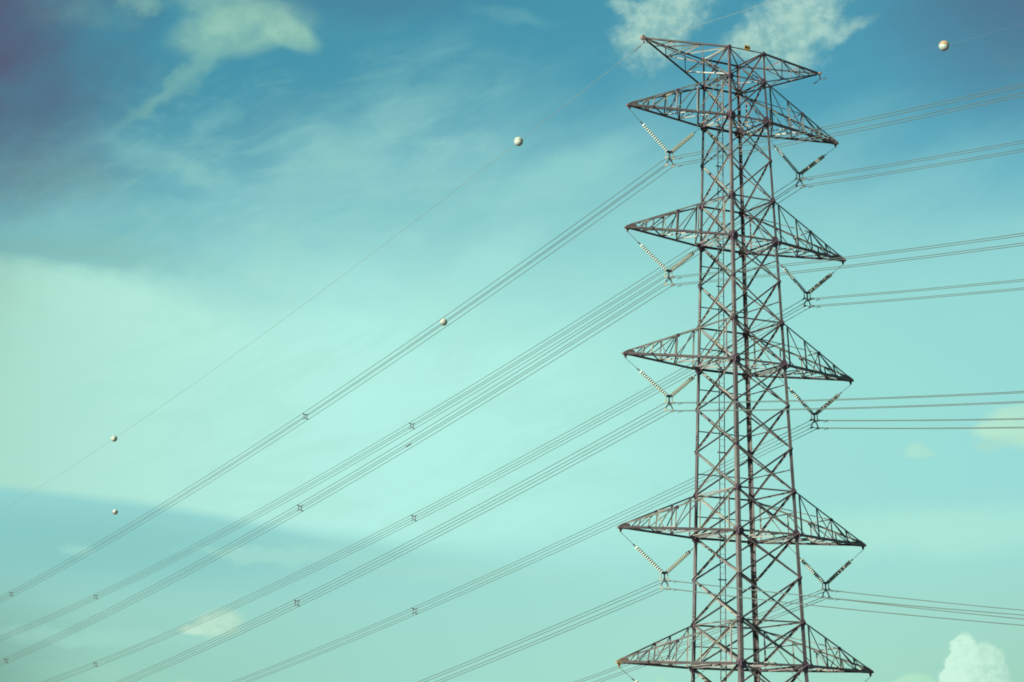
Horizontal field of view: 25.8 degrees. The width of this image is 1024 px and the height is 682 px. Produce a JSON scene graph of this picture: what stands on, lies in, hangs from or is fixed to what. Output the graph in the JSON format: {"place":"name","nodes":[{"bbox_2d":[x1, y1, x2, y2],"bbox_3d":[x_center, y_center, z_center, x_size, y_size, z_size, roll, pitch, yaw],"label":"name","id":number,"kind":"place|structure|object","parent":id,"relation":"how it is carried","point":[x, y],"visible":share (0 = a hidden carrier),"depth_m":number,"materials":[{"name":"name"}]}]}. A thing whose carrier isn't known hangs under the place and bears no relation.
{"place":"outdoors","nodes":[
{"label":"outdoors","id":0,"kind":"place"},
{"bbox_2d":[0,0,1023,681],"label":"sky","id":1,"kind":"structure","parent":0,"point":[179,178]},
{"bbox_3d":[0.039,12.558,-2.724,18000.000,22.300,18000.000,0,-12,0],"label":"ground","id":2,"kind":"structure","parent":0,"visible":0},
{"bbox_2d":[615,35,873,681],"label":"transmission tower","id":3,"kind":"structure","parent":2,"relation":"on","point":[756,670],"depth_m":132.59,"materials":[{"name":"metal"}]},
{"bbox_2d":[3,0,774,509],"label":"earth wire","id":4,"kind":"object","parent":3,"relation":"attached to","point":[439,202],"visible":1,"depth_m":153.84,"materials":[{"name":"metal"}]},
{"bbox_2d":[111,435,116,441],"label":"marker ball","id":5,"kind":"object","parent":4,"relation":"attached to","point":[113,439],"visible":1,"depth_m":215.06,"materials":[{"name":"plastic"}]},
{"bbox_2d":[514,137,522,145],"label":"marker ball","id":6,"kind":"object","parent":4,"relation":"attached to","point":[518,141],"visible":1,"depth_m":146.45,"materials":[{"name":"plastic"}]},
{"bbox_2d":[1,23,1023,567],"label":"earth wire","id":7,"kind":"object","parent":3,"relation":"attached to","point":[627,205],"visible":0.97,"depth_m":151.07,"materials":[{"name":"metal"}]},
{"bbox_2d":[440,318,446,325],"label":"marker ball","id":8,"kind":"object","parent":7,"relation":"attached to","point":[443,320],"visible":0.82,"depth_m":183.82,"materials":[{"name":"plastic"}]},
{"bbox_2d":[939,40,948,50],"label":"marker ball","id":9,"kind":"object","parent":7,"relation":"attached to","point":[943,45],"visible":1,"depth_m":129.33,"materials":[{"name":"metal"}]},
{"bbox_2d":[619,667,707,681],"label":"insulator set","id":10,"kind":"object","parent":3,"relation":"attached to","point":[638,681],"visible":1,"depth_m":124.83,"materials":[{"name":"ceramic"}]},
{"bbox_2d":[623,534,707,588],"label":"insulator set","id":11,"kind":"object","parent":3,"relation":"attached to","point":[678,561],"visible":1,"depth_m":127.10,"materials":[{"name":"ceramic"}]},
{"bbox_2d":[418,580,1023,681],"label":"conductor bundle","id":12,"kind":"object","parent":11,"relation":"hanging from","point":[704,593],"visible":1,"depth_m":125.24,"materials":[{"name":"metal"}]},
{"bbox_2d":[627,359,705,411],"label":"insulator set","id":13,"kind":"object","parent":3,"relation":"attached to","point":[683,385],"visible":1,"depth_m":129.57,"materials":[{"name":"ceramic"}]},
{"bbox_2d":[117,391,1023,681],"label":"conductor bundle","id":14,"kind":"object","parent":13,"relation":"hanging from","point":[583,459],"visible":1,"depth_m":135.90,"materials":[{"name":"metal"}]},
{"bbox_2d":[628,232,707,286],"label":"insulator set","id":15,"kind":"object","parent":3,"relation":"attached to","point":[682,261],"visible":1,"depth_m":131.23,"materials":[{"name":"ceramic"}]},
{"bbox_2d":[1,233,1023,665],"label":"conductor bundle","id":16,"kind":"object","parent":15,"relation":"hanging from","point":[545,365],"visible":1,"depth_m":139.73,"materials":[{"name":"metal"}]},
{"bbox_2d":[629,109,706,167],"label":"insulator set","id":17,"kind":"object","parent":3,"relation":"hanging from","point":[682,142],"visible":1,"depth_m":132.88,"materials":[{"name":"ceramic"}]},
{"bbox_2d":[0,83,1023,600],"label":"conductor bundle","id":18,"kind":"object","parent":17,"relation":"hanging from","point":[542,259],"visible":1,"depth_m":142.28,"materials":[{"name":"metal"}]},
{"bbox_2d":[765,135,835,187],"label":"insulator set","id":19,"kind":"object","parent":3,"relation":"hanging from","point":[812,164],"visible":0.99,"depth_m":137.63,"materials":[{"name":"ceramic"}]},
{"bbox_2d":[0,140,1023,640],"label":"conductor bundle","id":20,"kind":"object","parent":19,"relation":"hanging from","point":[560,340],"visible":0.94,"depth_m":162.69,"materials":[{"name":"metal"}]},
{"bbox_2d":[768,250,841,307],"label":"insulator set","id":21,"kind":"object","parent":3,"relation":"attached to","point":[821,282],"visible":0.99,"depth_m":136.18,"materials":[{"name":"ceramic"}]},
{"bbox_2d":[42,279,1023,681],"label":"conductor bundle","id":22,"kind":"object","parent":21,"relation":"hanging from","point":[576,433],"visible":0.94,"depth_m":159.85,"materials":[{"name":"metal"}]},
{"bbox_2d":[779,378,849,428],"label":"insulator set","id":23,"kind":"object","parent":3,"relation":"attached to","point":[825,405],"visible":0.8,"depth_m":134.69,"materials":[{"name":"ceramic"}]},
{"bbox_2d":[232,418,1023,681],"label":"conductor bundle","id":24,"kind":"object","parent":23,"relation":"hanging from","point":[640,513],"visible":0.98,"depth_m":151.71,"materials":[{"name":"metal"}]},
{"bbox_2d":[783,541,862,598],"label":"insulator set","id":25,"kind":"object","parent":3,"relation":"attached to","point":[836,574],"visible":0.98,"depth_m":132.75,"materials":[{"name":"ceramic"}]},
{"bbox_2d":[575,590,1023,681],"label":"conductor bundle","id":26,"kind":"object","parent":25,"relation":"hanging from","point":[803,607],"visible":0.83,"depth_m":133.46,"materials":[{"name":"metal"}]}
]}

